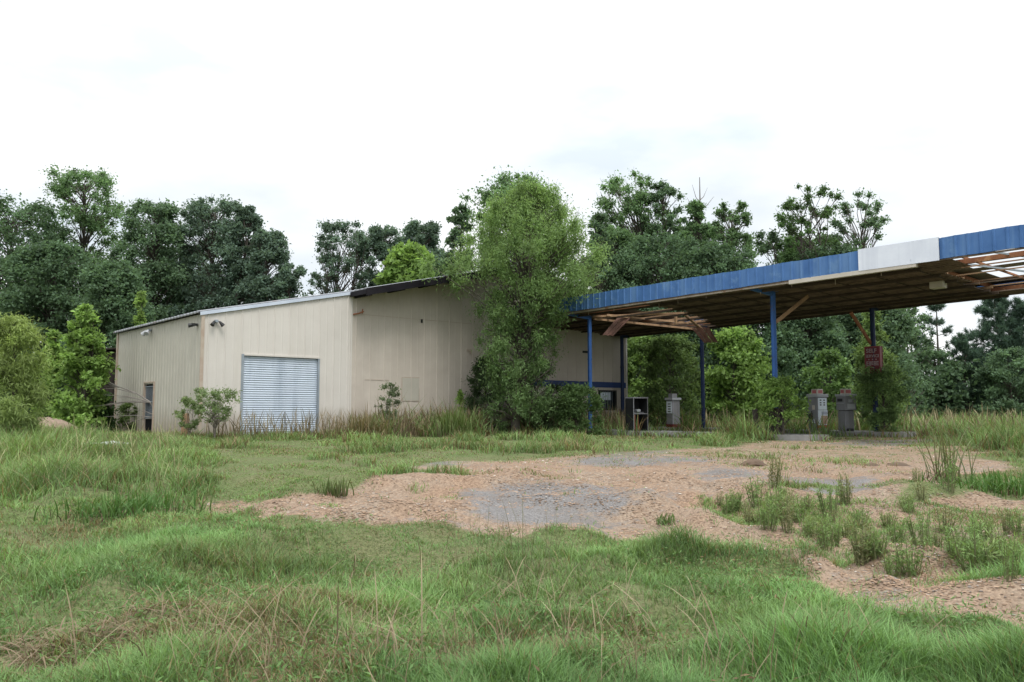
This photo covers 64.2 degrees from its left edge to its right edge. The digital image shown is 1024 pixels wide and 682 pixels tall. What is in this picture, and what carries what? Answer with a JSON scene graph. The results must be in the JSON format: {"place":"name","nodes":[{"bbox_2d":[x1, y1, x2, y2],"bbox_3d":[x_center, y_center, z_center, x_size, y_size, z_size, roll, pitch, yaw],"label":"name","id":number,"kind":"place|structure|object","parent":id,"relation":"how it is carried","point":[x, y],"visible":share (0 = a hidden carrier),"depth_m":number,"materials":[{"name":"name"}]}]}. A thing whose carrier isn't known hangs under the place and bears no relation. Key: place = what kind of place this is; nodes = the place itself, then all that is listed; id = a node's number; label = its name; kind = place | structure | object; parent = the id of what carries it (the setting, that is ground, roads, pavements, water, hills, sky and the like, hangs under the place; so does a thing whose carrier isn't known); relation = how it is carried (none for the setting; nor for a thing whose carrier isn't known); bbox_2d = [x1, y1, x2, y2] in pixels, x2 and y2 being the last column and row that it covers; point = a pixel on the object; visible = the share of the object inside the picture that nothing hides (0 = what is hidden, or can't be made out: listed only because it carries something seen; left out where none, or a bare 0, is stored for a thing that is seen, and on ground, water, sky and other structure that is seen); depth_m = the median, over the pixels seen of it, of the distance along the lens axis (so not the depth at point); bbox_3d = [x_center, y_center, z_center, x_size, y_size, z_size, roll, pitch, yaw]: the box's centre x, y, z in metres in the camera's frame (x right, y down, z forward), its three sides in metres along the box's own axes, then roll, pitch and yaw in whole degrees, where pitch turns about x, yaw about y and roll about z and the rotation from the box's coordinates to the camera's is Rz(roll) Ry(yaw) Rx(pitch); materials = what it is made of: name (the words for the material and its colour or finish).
{"place":"outdoors","nodes":[
{"label":"outdoors","id":0,"kind":"place"},
{"bbox_2d":[0,476,1023,681],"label":"verge grass","id":1,"kind":"structure","parent":0,"point":[77,563],"depth_m":5.57,"materials":[{"name":"plant"}]},
{"bbox_2d":[0,410,1023,681],"bbox_3d":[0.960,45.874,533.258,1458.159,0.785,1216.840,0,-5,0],"label":"ground","id":2,"kind":"structure","parent":0,"point":[612,520],"depth_m":10.50,"materials":[{"name":"soil"}]},
{"bbox_2d":[0,311,63,438],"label":"weeping tree","id":3,"kind":"object","parent":2,"relation":"on","point":[19,382],"visible":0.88,"depth_m":18.93,"materials":[{"name":"green plant"}]},
{"bbox_2d":[0,189,83,393],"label":"tree","id":4,"kind":"object","parent":2,"relation":"on","point":[45,224],"visible":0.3,"depth_m":50.20,"materials":[{"name":"green plant"}]},
{"bbox_2d":[32,328,66,417],"bbox_3d":[-18.654,1.656,33.037,1.829,4.356,1.655,3,-5,-29],"label":"sapling","id":5,"kind":"object","parent":2,"relation":"on","point":[53,343],"visible":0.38,"depth_m":32.86,"materials":[{"name":"green plant"}]},
{"bbox_2d":[0,235,101,416],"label":"tree","id":6,"kind":"object","parent":2,"relation":"on","point":[54,263],"visible":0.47,"depth_m":45.98,"materials":[{"name":"green plant"}]},
{"bbox_2d":[23,164,131,352],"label":"tree","id":7,"kind":"object","parent":2,"relation":"on","point":[93,222],"visible":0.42,"depth_m":54.02,"materials":[{"name":"green plant"}]},
{"bbox_2d":[44,303,120,429],"bbox_3d":[-15.743,1.071,30.033,2.397,4.983,2.617,0,-5,0],"label":"sapling","id":8,"kind":"object","parent":2,"relation":"on","point":[86,363],"visible":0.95,"depth_m":29.74,"materials":[{"name":"green plant"}]},
{"bbox_2d":[92,390,119,431],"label":"bush","id":9,"kind":"object","parent":2,"relation":"on","point":[108,411],"visible":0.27,"depth_m":31.50,"materials":[{"name":"green plant"}]},
{"bbox_2d":[96,348,115,419],"bbox_3d":[-16.101,2.010,34.610,3.500,3.660,2.600,4,-6,-41],"label":"tree","id":10,"kind":"object","parent":2,"relation":"on","point":[112,377],"depth_m":33.07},
{"bbox_2d":[60,257,157,388],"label":"tree","id":11,"kind":"object","parent":2,"relation":"on","point":[115,285],"visible":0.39,"depth_m":44.33,"materials":[{"name":"green plant"}]},
{"bbox_2d":[33,486,215,530],"bbox_3d":[-5.187,2.118,10.662,2.394,0.347,2.616,0,-5,0],"label":"grass clump","id":12,"kind":"object","parent":2,"relation":"on","point":[116,510],"visible":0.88,"depth_m":10.65,"materials":[{"name":"plant"}]},
{"bbox_2d":[115,403,137,431],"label":"bush","id":13,"kind":"object","parent":2,"relation":"on","point":[123,407],"visible":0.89,"depth_m":30.37,"materials":[{"name":"green plant"}]},
{"bbox_2d":[99,382,153,422],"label":"fallen branch","id":14,"kind":"object","parent":2,"relation":"on","point":[145,400],"visible":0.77,"depth_m":29.68,"materials":[{"name":"grey wood"}]},
{"bbox_2d":[133,290,146,325],"bbox_3d":[-16.843,0.892,37.037,1.598,6.503,1.641,0,-5,0],"label":"sapling","id":15,"kind":"object","parent":2,"relation":"on","point":[139,303],"visible":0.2,"depth_m":37.13,"materials":[{"name":"green plant"}]},
{"bbox_2d":[102,198,205,325],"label":"tree","id":16,"kind":"object","parent":2,"relation":"on","point":[161,227],"visible":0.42,"depth_m":51.54,"materials":[{"name":"green plant"}]},
{"bbox_2d":[172,396,202,434],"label":"bush","id":17,"kind":"object","parent":2,"relation":"on","point":[192,424],"visible":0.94,"depth_m":24.16,"materials":[{"name":"green plant"}]},
{"bbox_2d":[161,194,250,316],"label":"tree","id":18,"kind":"object","parent":2,"relation":"on","point":[209,244],"visible":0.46,"depth_m":53.31,"materials":[{"name":"green plant"}]},
{"bbox_2d":[187,387,241,437],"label":"bush","id":19,"kind":"object","parent":2,"relation":"on","point":[213,405],"visible":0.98,"depth_m":24.33,"materials":[{"name":"green plant"}]},
{"bbox_2d":[216,202,270,307],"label":"tree","id":20,"kind":"object","parent":2,"relation":"on","point":[249,218],"visible":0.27,"depth_m":53.07,"materials":[{"name":"green plant"}]},
{"bbox_2d":[231,227,303,305],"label":"tree","id":21,"kind":"object","parent":2,"relation":"on","point":[272,247],"visible":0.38,"depth_m":51.78,"materials":[{"name":"green plant"}]},
{"bbox_2d":[266,263,307,300],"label":"tree","id":22,"kind":"object","parent":2,"relation":"on","point":[288,277],"visible":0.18,"depth_m":50.88,"materials":[{"name":"green plant"}]},
{"bbox_2d":[306,255,343,294],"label":"tree","id":23,"kind":"object","parent":2,"relation":"on","point":[315,275],"visible":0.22,"depth_m":56.44,"materials":[{"name":"green plant"}]},
{"bbox_2d":[311,476,353,497],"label":"grass clump","id":24,"kind":"object","parent":2,"relation":"on","point":[335,492],"visible":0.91,"depth_m":12.10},
{"bbox_2d":[310,217,379,293],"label":"tree","id":25,"kind":"object","parent":2,"relation":"on","point":[360,246],"visible":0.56,"depth_m":57.98,"materials":[{"name":"green plant"}]},
{"bbox_2d":[329,409,394,439],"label":"grass clump","id":26,"kind":"object","parent":2,"relation":"on","point":[364,423],"visible":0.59,"depth_m":25.57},
{"bbox_2d":[113,264,627,434],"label":"metal shed","id":27,"kind":"structure","parent":2,"relation":"on","point":[342,352],"depth_m":29.49,"materials":[{"name":"metal"}]},
{"bbox_2d":[142,381,154,432],"bbox_3d":[-13.149,2.449,29.603,0.142,1.950,1.200,4,-6,-41],"label":"security door","id":28,"kind":"structure","parent":27,"relation":"in","point":[149,394],"depth_m":29.70,"materials":[{"name":"metal"}]},
{"bbox_2d":[240,354,319,433],"bbox_3d":[-7.841,1.874,27.640,2.840,2.770,0.140,4,-6,-41],"label":"rollup door","id":29,"kind":"structure","parent":27,"relation":"in","point":[271,383],"depth_m":27.63,"materials":[{"name":"metal"}]},
{"bbox_2d":[598,390,616,409],"bbox_3d":[4.451,2.780,38.300,1.270,0.940,0.120,4,-6,-41],"label":"window","id":30,"kind":"structure","parent":27,"relation":"in","point":[611,395],"depth_m":38.43,"materials":[{"name":"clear glass"}]},
{"bbox_2d":[356,222,404,287],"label":"tree","id":31,"kind":"object","parent":2,"relation":"on","point":[383,245],"visible":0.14,"depth_m":59.87,"materials":[{"name":"green plant"}]},
{"bbox_2d":[374,381,402,426],"bbox_3d":[-4.346,2.427,28.485,1.008,2.018,1.022,0,-5,0],"label":"sapling","id":32,"kind":"object","parent":2,"relation":"on","point":[392,391],"visible":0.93,"depth_m":28.39,"materials":[{"name":"green plant"}]},
{"bbox_2d":[372,239,437,284],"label":"tree","id":33,"kind":"object","parent":2,"relation":"on","point":[399,259],"visible":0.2,"depth_m":44.68,"materials":[{"name":"green plant"}]},
{"bbox_2d":[391,217,448,269],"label":"tree","id":34,"kind":"object","parent":2,"relation":"on","point":[427,235],"visible":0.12,"depth_m":57.15,"materials":[{"name":"green plant"}]},
{"bbox_2d":[420,406,483,437],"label":"grass clump","id":35,"kind":"object","parent":2,"relation":"on","point":[445,424],"visible":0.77,"depth_m":27.62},
{"bbox_2d":[442,203,475,274],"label":"tree","id":36,"kind":"object","parent":2,"relation":"on","point":[455,220],"visible":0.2,"depth_m":46.29,"materials":[{"name":"green plant"}]},
{"bbox_2d":[462,356,510,424],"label":"bush","id":37,"kind":"object","parent":2,"relation":"on","point":[476,389],"visible":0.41,"depth_m":31.87,"materials":[{"name":"green plant"}]},
{"bbox_2d":[444,165,573,277],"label":"tree","id":38,"kind":"object","parent":2,"relation":"on","point":[505,183],"visible":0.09,"depth_m":46.43,"materials":[{"name":"green plant"}]},
{"bbox_2d":[0,401,1021,681],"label":"dry grass","id":39,"kind":"structure","parent":2,"relation":"on","point":[404,425],"depth_m":5.15,"materials":[{"name":"plant"}]},
{"bbox_2d":[0,407,1023,529],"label":"lot grass","id":40,"kind":"structure","parent":2,"relation":"on","point":[1009,439],"depth_m":16.13,"materials":[{"name":"plant"}]},
{"bbox_2d":[0,356,1023,418],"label":"undergrowth","id":41,"kind":"object","parent":2,"relation":"on","point":[950,382],"visible":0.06,"depth_m":54.98,"materials":[{"name":"green plant"}]},
{"bbox_2d":[408,172,617,433],"bbox_3d":[0.221,-1.333,30.228,6.734,9.813,7.517,-3,-6,35],"label":"drooping tree","id":42,"kind":"object","parent":2,"relation":"on","point":[537,295],"visible":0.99,"depth_m":29.93,"materials":[{"name":"green plant"}]},
{"bbox_2d":[39,392,1023,444],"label":"field grass","id":43,"kind":"structure","parent":2,"relation":"on","point":[688,425],"depth_m":29.04,"materials":[{"name":"plant"}]},
{"bbox_2d":[511,362,562,432],"bbox_3d":[0.983,2.279,32.478,2.648,2.995,2.706,0,-5,0],"label":"bush","id":44,"kind":"object","parent":2,"relation":"on","point":[547,413],"visible":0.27,"depth_m":32.18,"materials":[{"name":"green plant"}]},
{"bbox_2d":[548,381,612,434],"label":"bush","id":45,"kind":"object","parent":2,"relation":"on","point":[574,405],"visible":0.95,"depth_m":29.93,"materials":[{"name":"green plant"}]},
{"bbox_2d":[580,210,623,293],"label":"tree","id":46,"kind":"object","parent":2,"relation":"on","point":[598,218],"visible":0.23,"depth_m":50.24,"materials":[{"name":"green plant"}]},
{"bbox_2d":[577,223,646,362],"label":"tree","id":47,"kind":"object","parent":2,"relation":"on","point":[623,235],"visible":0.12,"depth_m":53.08,"materials":[{"name":"green plant"}]},
{"bbox_2d":[204,439,1023,619],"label":"gravel chips","id":48,"kind":"object","parent":2,"relation":"on","point":[922,588],"visible":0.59,"depth_m":11.36,"materials":[{"name":"gravel"}]},
{"bbox_2d":[588,167,671,264],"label":"tree","id":49,"kind":"object","parent":2,"relation":"on","point":[635,204],"visible":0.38,"depth_m":55.90,"materials":[{"name":"green plant"}]},
{"bbox_2d":[627,335,668,416],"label":"bush","id":50,"kind":"object","parent":2,"relation":"on","point":[634,344],"visible":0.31,"depth_m":44.49,"materials":[{"name":"green plant"}]},
{"bbox_2d":[602,227,718,416],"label":"tree","id":51,"kind":"object","parent":2,"relation":"on","point":[643,273],"visible":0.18,"depth_m":49.24,"materials":[{"name":"green plant"}]},
{"bbox_2d":[638,178,686,275],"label":"tree","id":52,"kind":"object","parent":2,"relation":"on","point":[662,189],"visible":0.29,"depth_m":55.38,"materials":[{"name":"green plant"}]},
{"bbox_2d":[631,333,712,426],"bbox_3d":[7.395,1.921,38.446,3.981,4.769,4.099,-1,-5,15],"label":"bush","id":53,"kind":"object","parent":2,"relation":"on","point":[671,345],"visible":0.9,"depth_m":38.12,"materials":[{"name":"green plant"}]},
{"bbox_2d":[677,199,710,246],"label":"tree","id":54,"kind":"object","parent":2,"relation":"on","point":[695,208],"visible":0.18,"depth_m":52.49,"materials":[{"name":"green plant"}]},
{"bbox_2d":[563,429,828,440],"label":"pump island","id":55,"kind":"structure","parent":2,"relation":"on","point":[798,437],"depth_m":25.39,"materials":[{"name":"concrete"}]},
{"bbox_2d":[625,397,647,430],"bbox_3d":[4.644,2.717,30.411,0.660,1.250,0.600,2,-5,-23],"label":"fuel pump","id":56,"kind":"object","parent":55,"relation":"on","point":[635,407],"visible":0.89,"depth_m":30.40,"materials":[{"name":"black metal"}]},
{"bbox_2d":[503,225,1023,434],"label":"pump canopy","id":57,"kind":"object","parent":55,"relation":"on","point":[917,273],"visible":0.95,"depth_m":26.50,"materials":[{"name":"blue metal"}]},
{"bbox_2d":[864,346,882,373],"bbox_3d":[13.053,0.640,29.442,0.228,1.072,0.564,4,-6,-41],"label":"hanging sign","id":58,"kind":"object","parent":57,"relation":"hanging from","point":[876,361],"visible":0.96,"depth_m":29.33,"materials":[{"name":"red plastic"}]},
{"bbox_2d":[753,375,811,434],"bbox_3d":[8.585,2.125,25.858,1.681,2.182,1.522,-3,-5,30],"label":"bush","id":59,"kind":"object","parent":55,"relation":"on","point":[775,387],"visible":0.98,"depth_m":25.70,"materials":[{"name":"green plant"}]},
{"bbox_2d":[663,238,760,419],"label":"tree","id":60,"kind":"object","parent":2,"relation":"on","point":[724,262],"visible":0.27,"depth_m":47.94,"materials":[{"name":"green plant"}]},
{"bbox_2d":[702,198,759,361],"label":"tree","id":61,"kind":"object","parent":2,"relation":"on","point":[729,237],"visible":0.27,"depth_m":50.39,"materials":[{"name":"green plant"}]},
{"bbox_2d":[697,325,771,423],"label":"bush","id":62,"kind":"object","parent":2,"relation":"on","point":[736,346],"visible":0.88,"depth_m":40.37,"materials":[{"name":"green plant"}]},
{"bbox_2d":[741,474,767,507],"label":"weed","id":63,"kind":"object","parent":2,"relation":"on","point":[753,495],"visible":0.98,"depth_m":11.29,"materials":[{"name":"green plant"}]},
{"bbox_2d":[704,321,808,420],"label":"tree","id":64,"kind":"object","parent":2,"relation":"on","point":[786,358],"visible":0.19,"depth_m":42.66,"materials":[{"name":"green plant"}]},
{"bbox_2d":[752,497,783,530],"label":"weed","id":65,"kind":"object","parent":2,"relation":"on","point":[764,520],"visible":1,"depth_m":9.37,"materials":[{"name":"green plant"}]},
{"bbox_2d":[764,453,784,487],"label":"weed","id":66,"kind":"object","parent":2,"relation":"on","point":[778,470],"visible":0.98,"depth_m":11.73,"materials":[{"name":"green plant"}]},
{"bbox_2d":[752,226,797,336],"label":"tree","id":67,"kind":"object","parent":2,"relation":"on","point":[765,246],"visible":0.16,"depth_m":51.34,"materials":[{"name":"green plant"}]},
{"bbox_2d":[649,426,918,436],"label":"pump island","id":68,"kind":"structure","parent":2,"relation":"on","point":[879,433],"depth_m":29.16,"materials":[{"name":"concrete"}]},
{"bbox_2d":[665,394,680,426],"bbox_3d":[7.125,3.076,36.082,0.520,1.480,0.520,3,-5,-29],"label":"fuel pump","id":69,"kind":"object","parent":68,"relation":"on","point":[672,401],"visible":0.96,"depth_m":35.92,"materials":[{"name":"grey metal"}]},
{"bbox_2d":[806,389,827,429],"bbox_3d":[11.597,2.607,30.958,0.959,1.560,0.560,2,-5,-24],"label":"fuel pump","id":70,"kind":"object","parent":68,"relation":"on","point":[817,408],"visible":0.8,"depth_m":30.76,"materials":[{"name":"metal"}]},
{"bbox_2d":[835,389,856,430],"bbox_3d":[12.348,2.536,30.041,0.550,1.550,0.662,1,-5,-16],"label":"fuel pump","id":71,"kind":"object","parent":68,"relation":"on","point":[845,405],"visible":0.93,"depth_m":29.92,"materials":[{"name":"grey metal"}]},
{"bbox_2d":[849,361,911,431],"bbox_3d":[13.202,2.099,29.136,2.220,2.780,2.036,0,-5,0],"label":"bush","id":72,"kind":"object","parent":68,"relation":"on","point":[882,384],"visible":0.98,"depth_m":28.96,"materials":[{"name":"green plant"}]},
{"bbox_2d":[776,493,799,533],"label":"weed","id":73,"kind":"object","parent":2,"relation":"on","point":[787,522],"visible":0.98,"depth_m":9.39,"materials":[{"name":"green plant"}]},
{"bbox_2d":[773,182,844,330],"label":"tree","id":74,"kind":"object","parent":2,"relation":"on","point":[794,235],"visible":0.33,"depth_m":50.23,"materials":[{"name":"green plant"}]},
{"bbox_2d":[761,315,856,420],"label":"tree","id":75,"kind":"object","parent":2,"relation":"on","point":[825,335],"visible":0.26,"depth_m":43.60,"materials":[{"name":"green plant"}]},
{"bbox_2d":[812,516,838,551],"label":"weed","id":76,"kind":"object","parent":2,"relation":"on","point":[824,540],"visible":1,"depth_m":8.94,"materials":[{"name":"green plant"}]},
{"bbox_2d":[798,346,856,423],"bbox_3d":[14.416,2.197,37.029,2.695,3.906,2.592,2,-5,-26],"label":"bush","id":77,"kind":"object","parent":2,"relation":"on","point":[823,360],"visible":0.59,"depth_m":36.73,"materials":[{"name":"green plant"}]},
{"bbox_2d":[811,477,844,516],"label":"weed","id":78,"kind":"object","parent":2,"relation":"on","point":[830,501],"visible":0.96,"depth_m":10.67,"materials":[{"name":"green plant"}]},
{"bbox_2d":[818,510,843,546],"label":"weed","id":79,"kind":"object","parent":2,"relation":"on","point":[837,536],"visible":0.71,"depth_m":9.35,"materials":[{"name":"green plant"}]},
{"bbox_2d":[796,239,886,387],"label":"tree","id":80,"kind":"object","parent":2,"relation":"on","point":[823,252],"visible":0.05,"depth_m":49.57,"materials":[{"name":"green plant"}]},
{"bbox_2d":[825,187,892,250],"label":"tree","id":81,"kind":"object","parent":2,"relation":"on","point":[865,224],"visible":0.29,"depth_m":53.50,"materials":[{"name":"green plant"}]},
{"bbox_2d":[842,516,878,566],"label":"weed","id":82,"kind":"object","parent":2,"relation":"on","point":[862,549],"visible":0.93,"depth_m":7.74,"materials":[{"name":"green plant"}]},
{"bbox_2d":[847,530,887,559],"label":"weed","id":83,"kind":"object","parent":2,"relation":"on","point":[871,551],"visible":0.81,"depth_m":7.70,"materials":[{"name":"green plant"}]},
{"bbox_2d":[834,311,912,420],"bbox_3d":[14.778,1.136,33.408,2.696,5.411,2.764,0,-5,0],"label":"climbing vine","id":84,"kind":"object","parent":2,"relation":"on","point":[887,357],"visible":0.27,"depth_m":33.47,"materials":[{"name":"green plant"}]},
{"bbox_2d":[866,528,893,559],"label":"weed","id":85,"kind":"object","parent":2,"relation":"on","point":[882,543],"visible":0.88,"depth_m":7.67,"materials":[{"name":"green plant"}]},
{"bbox_2d":[834,308,927,417],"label":"tree","id":86,"kind":"object","parent":2,"relation":"on","point":[898,325],"visible":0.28,"depth_m":45.68,"materials":[{"name":"green plant"}]},
{"bbox_2d":[880,546,906,577],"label":"weed","id":87,"kind":"object","parent":2,"relation":"on","point":[888,568],"visible":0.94,"depth_m":7.36,"materials":[{"name":"green plant"}]},
{"bbox_2d":[883,516,909,542],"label":"weed","id":88,"kind":"object","parent":2,"relation":"on","point":[899,535],"visible":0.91,"depth_m":9.21,"materials":[{"name":"green plant"}]},
{"bbox_2d":[889,535,930,576],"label":"weed","id":89,"kind":"object","parent":2,"relation":"on","point":[908,567],"visible":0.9,"depth_m":7.37,"materials":[{"name":"green plant"}]},
{"bbox_2d":[899,506,935,547],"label":"weed","id":90,"kind":"object","parent":2,"relation":"on","point":[912,532],"visible":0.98,"depth_m":7.79,"materials":[{"name":"green plant"}]},
{"bbox_2d":[901,306,938,417],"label":"tree","id":91,"kind":"object","parent":2,"relation":"on","point":[926,341],"visible":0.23,"depth_m":51.71,"materials":[{"name":"green plant"}]},
{"bbox_2d":[918,304,958,406],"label":"pine tree","id":92,"kind":"object","parent":2,"relation":"on","point":[936,322],"visible":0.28,"depth_m":60.14,"materials":[{"name":"green plant"}]},
{"bbox_2d":[909,346,978,416],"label":"tree","id":93,"kind":"object","parent":2,"relation":"on","point":[939,354],"visible":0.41,"depth_m":56.81,"materials":[{"name":"green plant"}]},
{"bbox_2d":[934,453,959,493],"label":"weed","id":94,"kind":"object","parent":2,"relation":"on","point":[951,478],"visible":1,"depth_m":11.59,"materials":[{"name":"green plant"}]},
{"bbox_2d":[913,415,988,482],"bbox_3d":[7.299,1.822,13.925,1.334,1.142,1.505,0,-5,0],"label":"grass clump","id":95,"kind":"object","parent":2,"relation":"on","point":[944,460],"visible":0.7,"depth_m":13.75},
{"bbox_2d":[935,330,996,414],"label":"pine tree","id":96,"kind":"object","parent":2,"relation":"on","point":[960,343],"visible":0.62,"depth_m":56.65,"materials":[{"name":"green plant"}]},
{"bbox_2d":[911,467,1023,499],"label":"grass clump","id":97,"kind":"object","parent":2,"relation":"on","point":[1012,487],"visible":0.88,"depth_m":12.40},
{"bbox_2d":[947,522,991,573],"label":"weed","id":98,"kind":"object","parent":2,"relation":"on","point":[973,554],"visible":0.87,"depth_m":7.28,"materials":[{"name":"green plant"}]},
{"bbox_2d":[955,297,1023,415],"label":"pine tree","id":99,"kind":"object","parent":2,"relation":"on","point":[998,310],"visible":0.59,"depth_m":57.59,"materials":[{"name":"green plant"}]},
{"bbox_2d":[968,346,1023,418],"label":"tree","id":100,"kind":"object","parent":2,"relation":"on","point":[996,367],"visible":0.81,"depth_m":53.31,"materials":[{"name":"green plant"}]},
{"bbox_2d":[975,524,1023,569],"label":"weed","id":101,"kind":"object","parent":2,"relation":"on","point":[993,548],"visible":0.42,"depth_m":7.10,"materials":[{"name":"green plant"}]},
{"bbox_2d":[995,533,1023,581],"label":"weed","id":102,"kind":"object","parent":2,"relation":"on","point":[1012,567],"visible":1,"depth_m":6.37,"materials":[{"name":"green plant"}]},
{"bbox_2d":[1001,296,1023,402],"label":"pine tree","id":103,"kind":"object","parent":2,"relation":"on","point":[1018,309],"visible":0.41,"depth_m":57.27,"materials":[{"name":"green plant"}]},
{"bbox_2d":[0,0,1023,385],"label":"sky","id":104,"kind":"structure","parent":0,"point":[303,113],"materials":[{"name":"white"}]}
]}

